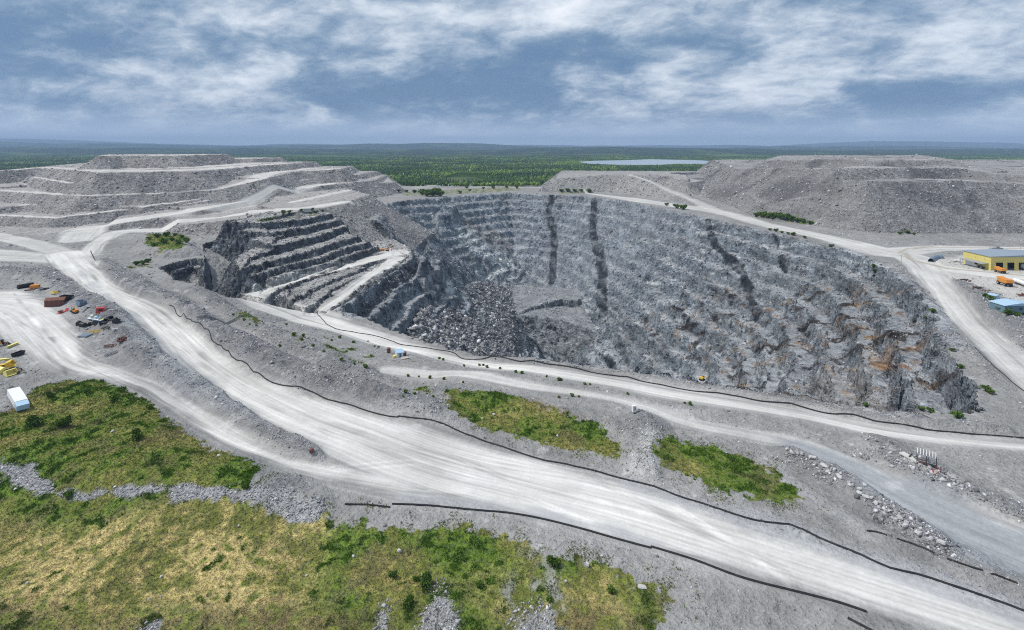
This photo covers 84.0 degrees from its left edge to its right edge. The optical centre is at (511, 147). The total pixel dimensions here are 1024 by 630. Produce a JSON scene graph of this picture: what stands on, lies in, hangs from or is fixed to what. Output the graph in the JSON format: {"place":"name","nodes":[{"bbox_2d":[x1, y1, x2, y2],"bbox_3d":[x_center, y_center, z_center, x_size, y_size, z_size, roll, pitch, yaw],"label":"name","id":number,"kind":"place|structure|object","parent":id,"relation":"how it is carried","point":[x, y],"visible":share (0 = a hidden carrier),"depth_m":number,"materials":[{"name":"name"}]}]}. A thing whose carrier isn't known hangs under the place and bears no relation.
{"place":"outdoors","nodes":[
{"label":"outdoors","id":0,"kind":"place"},
{"bbox_2d":[0,183,354,234],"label":"hill road","id":1,"kind":"structure","parent":0,"point":[261,195],"depth_m":612.94,"materials":[{"name":"grey gravel"}]},
{"bbox_2d":[0,154,438,251],"bbox_3d":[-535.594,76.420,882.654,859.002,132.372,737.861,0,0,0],"label":"waste hill","id":2,"kind":"structure","parent":0,"point":[219,187],"depth_m":677.59,"materials":[{"name":"grey gravel"}]},
{"bbox_2d":[0,187,812,629],"bbox_3d":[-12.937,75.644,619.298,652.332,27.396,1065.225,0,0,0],"label":"grass bank","id":3,"kind":"structure","parent":0,"point":[242,587],"depth_m":114.91,"materials":[{"name":"green plant"}]},
{"bbox_2d":[7,387,29,410],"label":"box trailer","id":4,"kind":"object","parent":3,"relation":"on","point":[18,399],"visible":1,"depth_m":170.29,"materials":[{"name":"white paint"}]},
{"bbox_2d":[25,414,45,426],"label":"shrub","id":5,"kind":"object","parent":3,"relation":"on","point":[34,420],"visible":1,"depth_m":157.48,"materials":[{"name":"green plant"}]},
{"bbox_2d":[45,391,55,397],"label":"shrub","id":6,"kind":"object","parent":3,"relation":"on","point":[49,393],"visible":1,"depth_m":175.27,"materials":[{"name":"green plant"}]},
{"bbox_2d":[54,414,72,426],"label":"shrub","id":7,"kind":"object","parent":3,"relation":"on","point":[66,420],"visible":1,"depth_m":157.75,"materials":[{"name":"green plant"}]},
{"bbox_2d":[63,488,74,496],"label":"shrub","id":8,"kind":"object","parent":3,"relation":"on","point":[68,493],"visible":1,"depth_m":128.80,"materials":[{"name":"green plant"}]},
{"bbox_2d":[82,388,90,392],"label":"shrub","id":9,"kind":"object","parent":3,"relation":"on","point":[86,390],"visible":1,"depth_m":178.31,"materials":[{"name":"green plant"}]},
{"bbox_2d":[109,393,120,401],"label":"shrub","id":10,"kind":"object","parent":3,"relation":"on","point":[114,397],"visible":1,"depth_m":173.86,"materials":[{"name":"green plant"}]},
{"bbox_2d":[131,428,143,440],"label":"shrub","id":11,"kind":"object","parent":3,"relation":"on","point":[136,433],"visible":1,"depth_m":149.57,"materials":[{"name":"green plant"}]},
{"bbox_2d":[146,403,153,409],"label":"shrub","id":12,"kind":"object","parent":3,"relation":"on","point":[149,406],"visible":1,"depth_m":169.74,"materials":[{"name":"green plant"}]},
{"bbox_2d":[159,238,168,243],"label":"bush","id":13,"kind":"object","parent":3,"relation":"on","point":[163,240],"visible":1,"depth_m":441.82,"materials":[{"name":"green plant"}]},
{"bbox_2d":[162,231,170,235],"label":"bush","id":14,"kind":"object","parent":3,"relation":"on","point":[167,233],"visible":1,"depth_m":511.95,"materials":[{"name":"green plant"}]},
{"bbox_2d":[241,482,249,487],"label":"shrub","id":15,"kind":"object","parent":3,"relation":"on","point":[245,485],"visible":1,"depth_m":130.79,"materials":[{"name":"green plant"}]},
{"bbox_2d":[388,570,397,577],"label":"shrub","id":16,"kind":"object","parent":3,"relation":"on","point":[393,574],"visible":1,"depth_m":108.15,"materials":[{"name":"green plant"}]},
{"bbox_2d":[402,593,414,610],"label":"shrub","id":17,"kind":"object","parent":3,"relation":"on","point":[408,601],"visible":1,"depth_m":100.93,"materials":[{"name":"green plant"}]},
{"bbox_2d":[412,575,420,580],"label":"shrub","id":18,"kind":"object","parent":3,"relation":"on","point":[418,577],"visible":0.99,"depth_m":107.15,"materials":[{"name":"green plant"}]},
{"bbox_2d":[419,571,431,591],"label":"shrub","id":19,"kind":"object","parent":3,"relation":"on","point":[426,578],"visible":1,"depth_m":105.25,"materials":[{"name":"green plant"}]},
{"bbox_2d":[474,580,483,587],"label":"shrub","id":20,"kind":"object","parent":3,"relation":"on","point":[479,583],"visible":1,"depth_m":106.05,"materials":[{"name":"green plant"}]},
{"bbox_2d":[546,594,551,601],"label":"shrub","id":21,"kind":"object","parent":3,"relation":"on","point":[548,599],"visible":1,"depth_m":102.07,"materials":[{"name":"green plant"}]},
{"bbox_2d":[545,555,561,567],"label":"shrub","id":22,"kind":"object","parent":3,"relation":"on","point":[554,561],"visible":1,"depth_m":109.50,"materials":[{"name":"green plant"}]},
{"bbox_2d":[607,583,614,592],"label":"shrub","id":23,"kind":"object","parent":3,"relation":"on","point":[611,588],"visible":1,"depth_m":103.81,"materials":[{"name":"green plant"}]},
{"bbox_2d":[638,584,646,589],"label":"boulder","id":24,"kind":"object","parent":3,"relation":"on","point":[641,586],"visible":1,"depth_m":104.37,"materials":[{"name":"grey stone"}]},
{"bbox_2d":[758,211,766,216],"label":"bush","id":25,"kind":"object","parent":3,"relation":"on","point":[760,213],"visible":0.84,"depth_m":640.97,"materials":[{"name":"green plant"}]},
{"bbox_2d":[768,211,776,217],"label":"bush","id":26,"kind":"object","parent":3,"relation":"on","point":[770,214],"visible":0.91,"depth_m":624.50,"materials":[{"name":"green plant"}]},
{"bbox_2d":[779,213,790,219],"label":"bush","id":27,"kind":"object","parent":3,"relation":"on","point":[785,216],"visible":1,"depth_m":609.69,"materials":[{"name":"green plant"}]},
{"bbox_2d":[0,174,1023,629],"bbox_3d":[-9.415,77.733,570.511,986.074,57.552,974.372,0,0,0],"label":"haul road","id":28,"kind":"structure","parent":0,"point":[380,458],"depth_m":156.81,"materials":[{"name":"grey gravel"}]},
{"bbox_2d":[11,350,25,356],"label":"steel skip","id":29,"kind":"object","parent":28,"relation":"on","point":[18,353],"visible":1,"depth_m":217.68,"materials":[{"name":"black metal"}]},
{"bbox_2d":[44,297,66,306],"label":"shipping container","id":30,"kind":"object","parent":28,"relation":"on","point":[54,301],"visible":0.98,"depth_m":285.22,"materials":[{"name":"red metal"}]},
{"bbox_2d":[57,308,68,313],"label":"chute","id":31,"kind":"object","parent":28,"relation":"on","point":[62,311],"visible":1,"depth_m":274.44,"materials":[{"name":"red paint"}]},
{"bbox_2d":[169,305,398,417],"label":"pipeline","id":32,"kind":"object","parent":28,"relation":"on","point":[281,384],"visible":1,"depth_m":190.01,"materials":[{"name":"black rubber"}]},
{"bbox_2d":[313,312,1023,438],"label":"pipeline","id":33,"kind":"object","parent":28,"relation":"on","point":[705,391],"visible":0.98,"depth_m":183.29,"materials":[{"name":"black rubber"}]},
{"bbox_2d":[651,545,866,612],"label":"pipeline","id":34,"kind":"object","parent":28,"relation":"on","point":[772,585],"visible":1,"depth_m":104.58,"materials":[{"name":"black rubber"}]},
{"bbox_2d":[928,255,943,261],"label":"conveyor cover","id":35,"kind":"object","parent":28,"relation":"on","point":[935,257],"visible":1,"depth_m":407.23,"materials":[{"name":"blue metal"}]},
{"bbox_2d":[989,246,1002,248],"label":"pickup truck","id":36,"kind":"object","parent":28,"relation":"on","point":[995,247],"visible":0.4,"depth_m":444.45,"materials":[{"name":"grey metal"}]},
{"bbox_2d":[975,347,1023,390],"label":"pipeline","id":37,"kind":"object","parent":28,"relation":"on","point":[999,370],"visible":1,"depth_m":203.06,"materials":[{"name":"black rubber"}]},
{"bbox_2d":[994,266,1006,272],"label":"haul truck","id":38,"kind":"object","parent":28,"relation":"on","point":[999,269],"visible":1,"depth_m":363.44,"materials":[{"name":"metal"}]},
{"bbox_2d":[0,177,1023,629],"bbox_3d":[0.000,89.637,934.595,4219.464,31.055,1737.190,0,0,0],"label":"ground","id":39,"kind":"structure","parent":0,"point":[850,527],"depth_m":155.87,"materials":[{"name":"grey gravel"}]},
{"bbox_2d":[0,366,6,373],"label":"loading bucket","id":40,"kind":"object","parent":39,"relation":"on","point":[2,369],"visible":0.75,"depth_m":200.51,"materials":[{"name":"yellow paint"}]},
{"bbox_2d":[0,339,10,344],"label":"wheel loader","id":41,"kind":"object","parent":39,"relation":"on","point":[3,342],"visible":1,"depth_m":229.17,"materials":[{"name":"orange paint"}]},
{"bbox_2d":[3,368,16,376],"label":"loading bucket","id":42,"kind":"object","parent":39,"relation":"on","point":[9,372],"visible":1,"depth_m":199.51,"materials":[{"name":"yellow paint"}]},
{"bbox_2d":[4,359,16,367],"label":"loading bucket","id":43,"kind":"object","parent":39,"relation":"on","point":[10,363],"visible":1,"depth_m":203.77,"materials":[{"name":"yellow paint"}]},
{"bbox_2d":[6,342,18,347],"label":"steel beam","id":44,"kind":"structure","parent":39,"relation":"on","point":[13,344],"depth_m":227.95,"materials":[{"name":"yellow metal"}]},
{"bbox_2d":[4,368,39,373],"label":"scrap heap","id":45,"kind":"object","parent":39,"relation":"on","point":[19,371],"visible":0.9,"depth_m":201.11,"materials":[{"name":"metal"}]},
{"bbox_2d":[17,282,33,288],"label":"cylindrical tank","id":46,"kind":"object","parent":39,"relation":"on","point":[20,286],"visible":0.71,"depth_m":323.10,"materials":[{"name":"black metal"}]},
{"bbox_2d":[29,284,39,288],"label":"dumper body","id":47,"kind":"object","parent":39,"relation":"on","point":[34,286],"visible":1,"depth_m":321.99,"materials":[{"name":"orange paint"}]},
{"bbox_2d":[59,294,73,300],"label":"steel skip","id":48,"kind":"object","parent":39,"relation":"on","point":[68,297],"visible":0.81,"depth_m":289.23,"materials":[{"name":"black metal"}]},
{"bbox_2d":[70,306,78,313],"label":"excavator","id":49,"kind":"object","parent":39,"relation":"on","point":[73,310],"visible":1,"depth_m":274.03,"materials":[{"name":"orange metal"}]},
{"bbox_2d":[76,299,86,305],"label":"steel skip","id":50,"kind":"object","parent":39,"relation":"on","point":[81,302],"visible":1,"depth_m":280.27,"materials":[{"name":"blue metal"}]},
{"bbox_2d":[79,322,87,326],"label":"digger bucket","id":51,"kind":"object","parent":39,"relation":"on","point":[81,324],"visible":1,"depth_m":252.44,"materials":[{"name":"black metal"}]},
{"bbox_2d":[77,333,92,337],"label":"pipe rack","id":52,"kind":"object","parent":39,"relation":"on","point":[84,335],"visible":1,"depth_m":239.76,"materials":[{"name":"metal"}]},
{"bbox_2d":[95,307,105,313],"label":"machine cab","id":53,"kind":"object","parent":39,"relation":"on","point":[100,309],"visible":0.96,"depth_m":262.34,"materials":[{"name":"red paint"}]},
{"bbox_2d":[104,350,118,355],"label":"steel lattice","id":54,"kind":"object","parent":39,"relation":"on","point":[113,352],"visible":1,"depth_m":219.03,"materials":[{"name":"grey metal"}]},
{"bbox_2d":[112,317,121,322],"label":"digger bucket","id":55,"kind":"object","parent":39,"relation":"on","point":[116,320],"visible":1,"depth_m":246.98,"materials":[{"name":"black metal"}]},
{"bbox_2d":[117,336,126,341],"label":"scrap heap","id":56,"kind":"object","parent":39,"relation":"on","point":[120,339],"visible":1,"depth_m":227.55,"materials":[{"name":"metal"}]},
{"bbox_2d":[0,457,561,629],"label":"stone drain","id":57,"kind":"object","parent":39,"relation":"on","point":[426,618],"visible":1,"depth_m":126.22,"materials":[{"name":"grey stone"}]},
{"bbox_2d":[345,503,389,507],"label":"pipeline","id":58,"kind":"object","parent":39,"relation":"on","point":[366,504],"visible":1,"depth_m":127.41,"materials":[{"name":"black rubber"}]},
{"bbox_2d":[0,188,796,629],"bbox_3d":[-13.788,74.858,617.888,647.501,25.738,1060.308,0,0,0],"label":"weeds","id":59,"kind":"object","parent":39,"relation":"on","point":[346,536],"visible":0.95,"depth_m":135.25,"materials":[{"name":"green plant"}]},
{"bbox_2d":[394,349,403,356],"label":"pump shed","id":60,"kind":"structure","parent":39,"relation":"on","point":[399,352],"depth_m":227.02,"materials":[{"name":"white paint"}]},
{"bbox_2d":[0,379,828,629],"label":"edge weeds","id":61,"kind":"object","parent":39,"relation":"on","point":[648,569],"visible":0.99,"depth_m":123.02,"materials":[{"name":"green plant"}]},
{"bbox_2d":[0,155,1023,185],"bbox_3d":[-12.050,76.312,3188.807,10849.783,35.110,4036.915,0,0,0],"label":"woodland","id":62,"kind":"object","parent":39,"relation":"on","point":[527,173],"visible":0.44,"depth_m":2759.88,"materials":[{"name":"green plant"}]},
{"bbox_2d":[0,153,1023,247],"bbox_3d":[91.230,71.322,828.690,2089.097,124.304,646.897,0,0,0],"label":"rubble","id":63,"kind":"object","parent":39,"relation":"on","point":[414,241],"visible":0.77,"depth_m":685.99,"materials":[{"name":"grey stone"}]},
{"bbox_2d":[392,503,650,548],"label":"pipeline","id":64,"kind":"object","parent":39,"relation":"on","point":[574,526],"visible":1,"depth_m":123.42,"materials":[{"name":"black rubber"}]},
{"bbox_2d":[398,415,1023,611],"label":"pipeline","id":65,"kind":"object","parent":39,"relation":"on","point":[919,574],"visible":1,"depth_m":121.68,"materials":[{"name":"black rubber"}]},
{"bbox_2d":[848,617,872,629],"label":"pipeline","id":66,"kind":"object","parent":39,"relation":"on","point":[858,623],"visible":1,"depth_m":95.34,"materials":[{"name":"black rubber"}]},
{"bbox_2d":[867,530,886,535],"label":"pipeline","id":67,"kind":"object","parent":39,"relation":"on","point":[877,532],"visible":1,"depth_m":116.59,"materials":[{"name":"black rubber"}]},
{"bbox_2d":[772,434,1023,558],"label":"bank rubble","id":68,"kind":"object","parent":39,"relation":"on","point":[911,516],"visible":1,"depth_m":127.76,"materials":[{"name":"grey stone"}]},
{"bbox_2d":[896,514,903,520],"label":"boulder","id":69,"kind":"object","parent":39,"relation":"on","point":[899,517],"visible":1,"depth_m":119.51,"materials":[{"name":"grey stone"}]},
{"bbox_2d":[899,451,923,464],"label":"concrete slab","id":70,"kind":"structure","parent":39,"relation":"on","point":[906,455],"depth_m":140.94,"materials":[{"name":"grey concrete"}]},
{"bbox_2d":[915,447,937,468],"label":"drill rack","id":71,"kind":"object","parent":70,"relation":"on","point":[926,462],"visible":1,"depth_m":137.45,"materials":[{"name":"metal"}]},
{"bbox_2d":[897,538,934,553],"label":"pipeline","id":72,"kind":"object","parent":39,"relation":"on","point":[915,545],"visible":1,"depth_m":112.31,"materials":[{"name":"black rubber"}]},
{"bbox_2d":[936,539,946,543],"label":"boulder","id":73,"kind":"object","parent":39,"relation":"on","point":[939,540],"visible":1,"depth_m":112.23,"materials":[{"name":"grey stone"}]},
{"bbox_2d":[947,558,982,570],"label":"pipeline","id":74,"kind":"object","parent":39,"relation":"on","point":[964,564],"visible":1,"depth_m":106.92,"materials":[{"name":"black rubber"}]},
{"bbox_2d":[965,260,977,266],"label":"white van","id":75,"kind":"object","parent":39,"relation":"on","point":[974,264],"visible":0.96,"depth_m":384.59,"materials":[{"name":"paint"}]},
{"bbox_2d":[959,249,1023,270],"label":"workshop building","id":76,"kind":"structure","parent":39,"relation":"on","point":[990,259],"depth_m":377.95,"materials":[{"name":"metal"}]},
{"bbox_2d":[987,293,999,299],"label":"lean to","id":77,"kind":"object","parent":39,"relation":"on","point":[997,296],"visible":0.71,"depth_m":286.92,"materials":[{"name":"white metal"}]},
{"bbox_2d":[991,573,1016,582],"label":"pipeline","id":78,"kind":"object","parent":39,"relation":"on","point":[1003,577],"visible":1,"depth_m":103.83,"materials":[{"name":"black rubber"}]},
{"bbox_2d":[996,276,1013,286],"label":"haul truck","id":79,"kind":"object","parent":39,"relation":"on","point":[1005,281],"visible":1,"depth_m":327.92,"materials":[{"name":"metal"}]},
{"bbox_2d":[989,298,1023,312],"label":"metal shed","id":80,"kind":"structure","parent":39,"relation":"on","point":[1003,304],"depth_m":259.25,"materials":[{"name":"blue metal"}]},
{"bbox_2d":[1004,308,1014,314],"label":"bush","id":81,"kind":"object","parent":39,"relation":"on","point":[1008,311],"visible":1,"depth_m":254.53,"materials":[{"name":"green plant"}]},
{"bbox_2d":[1013,278,1023,285],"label":"tank trailer","id":82,"kind":"object","parent":39,"relation":"on","point":[1018,281],"visible":0.98,"depth_m":331.24,"materials":[{"name":"white paint"}]},
{"bbox_2d":[0,139,1023,178],"bbox_3d":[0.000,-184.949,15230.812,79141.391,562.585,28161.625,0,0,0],"label":"hills","id":83,"kind":"structure","parent":0,"point":[32,147],"depth_m":8605.13,"materials":[{"name":"green plant"}]},
{"bbox_2d":[0,0,1023,145],"label":"sky","id":84,"kind":"structure","parent":0,"point":[192,72],"materials":[{"name":"blue"}]},
{"bbox_2d":[160,192,986,418],"bbox_3d":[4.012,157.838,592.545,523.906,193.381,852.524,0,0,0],"label":"pit terrain","id":85,"kind":"structure","parent":0,"point":[780,292],"depth_m":484.13,"materials":[{"name":"grey stone"}]},
{"bbox_2d":[172,211,412,311],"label":"bench debris","id":86,"kind":"object","parent":85,"relation":"on","point":[282,240],"visible":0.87,"depth_m":451.17,"materials":[{"name":"grey stone"}]},
{"bbox_2d":[422,189,430,195],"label":"bush","id":87,"kind":"object","parent":85,"relation":"on","point":[426,192],"visible":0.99,"depth_m":931.17,"materials":[{"name":"green plant"}]},
{"bbox_2d":[428,189,436,195],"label":"bush","id":88,"kind":"object","parent":85,"relation":"on","point":[432,191],"visible":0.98,"depth_m":932.03,"materials":[{"name":"green plant"}]},
{"bbox_2d":[435,191,444,195],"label":"bush","id":89,"kind":"object","parent":85,"relation":"on","point":[440,193],"visible":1,"depth_m":931.98,"materials":[{"name":"green plant"}]},
{"bbox_2d":[407,281,531,356],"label":"blasted rock","id":90,"kind":"object","parent":85,"relation":"on","point":[415,319],"visible":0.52,"depth_m":459.71,"materials":[{"name":"grey stone"}]},
{"bbox_2d":[336,192,966,418],"bbox_3d":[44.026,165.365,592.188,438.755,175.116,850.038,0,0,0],"label":"wall debris","id":91,"kind":"object","parent":85,"relation":"on","point":[825,338],"depth_m":440.04,"materials":[{"name":"grey stone"}]},
{"bbox_2d":[699,376,707,380],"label":"excavator","id":92,"kind":"object","parent":85,"relation":"on","point":[701,378],"visible":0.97,"depth_m":410.29,"materials":[{"name":"yellow metal"}]},
{"bbox_2d":[925,407,934,412],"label":"bush","id":93,"kind":"object","parent":85,"relation":"on","point":[931,410],"visible":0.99,"depth_m":194.94,"materials":[{"name":"green plant"}]},
{"bbox_2d":[928,308,936,312],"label":"bush","id":94,"kind":"object","parent":85,"relation":"on","point":[932,310],"visible":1,"depth_m":272.35,"materials":[{"name":"green plant"}]},
{"bbox_2d":[950,410,963,418],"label":"bush","id":95,"kind":"object","parent":85,"relation":"on","point":[957,414],"visible":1,"depth_m":167.66,"materials":[{"name":"green plant"}]},
{"bbox_2d":[980,384,992,391],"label":"bush","id":96,"kind":"object","parent":85,"relation":"on","point":[986,388],"visible":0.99,"depth_m":186.23,"materials":[{"name":"green plant"}]},
{"bbox_2d":[986,295,995,299],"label":"bush","id":97,"kind":"object","parent":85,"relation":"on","point":[989,297],"visible":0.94,"depth_m":280.38,"materials":[{"name":"green plant"}]},
{"bbox_2d":[582,159,707,164],"bbox_3d":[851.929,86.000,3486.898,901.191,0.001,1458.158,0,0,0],"label":"lake","id":98,"kind":"structure","parent":0,"point":[641,162],"depth_m":3297.11,"materials":[{"name":"grey liquid"}]},
{"bbox_2d":[516,155,1023,265],"bbox_3d":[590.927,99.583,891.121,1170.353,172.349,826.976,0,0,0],"label":"waste hill","id":99,"kind":"structure","parent":0,"point":[851,221],"depth_m":620.84,"materials":[{"name":"grey gravel"}]}
]}

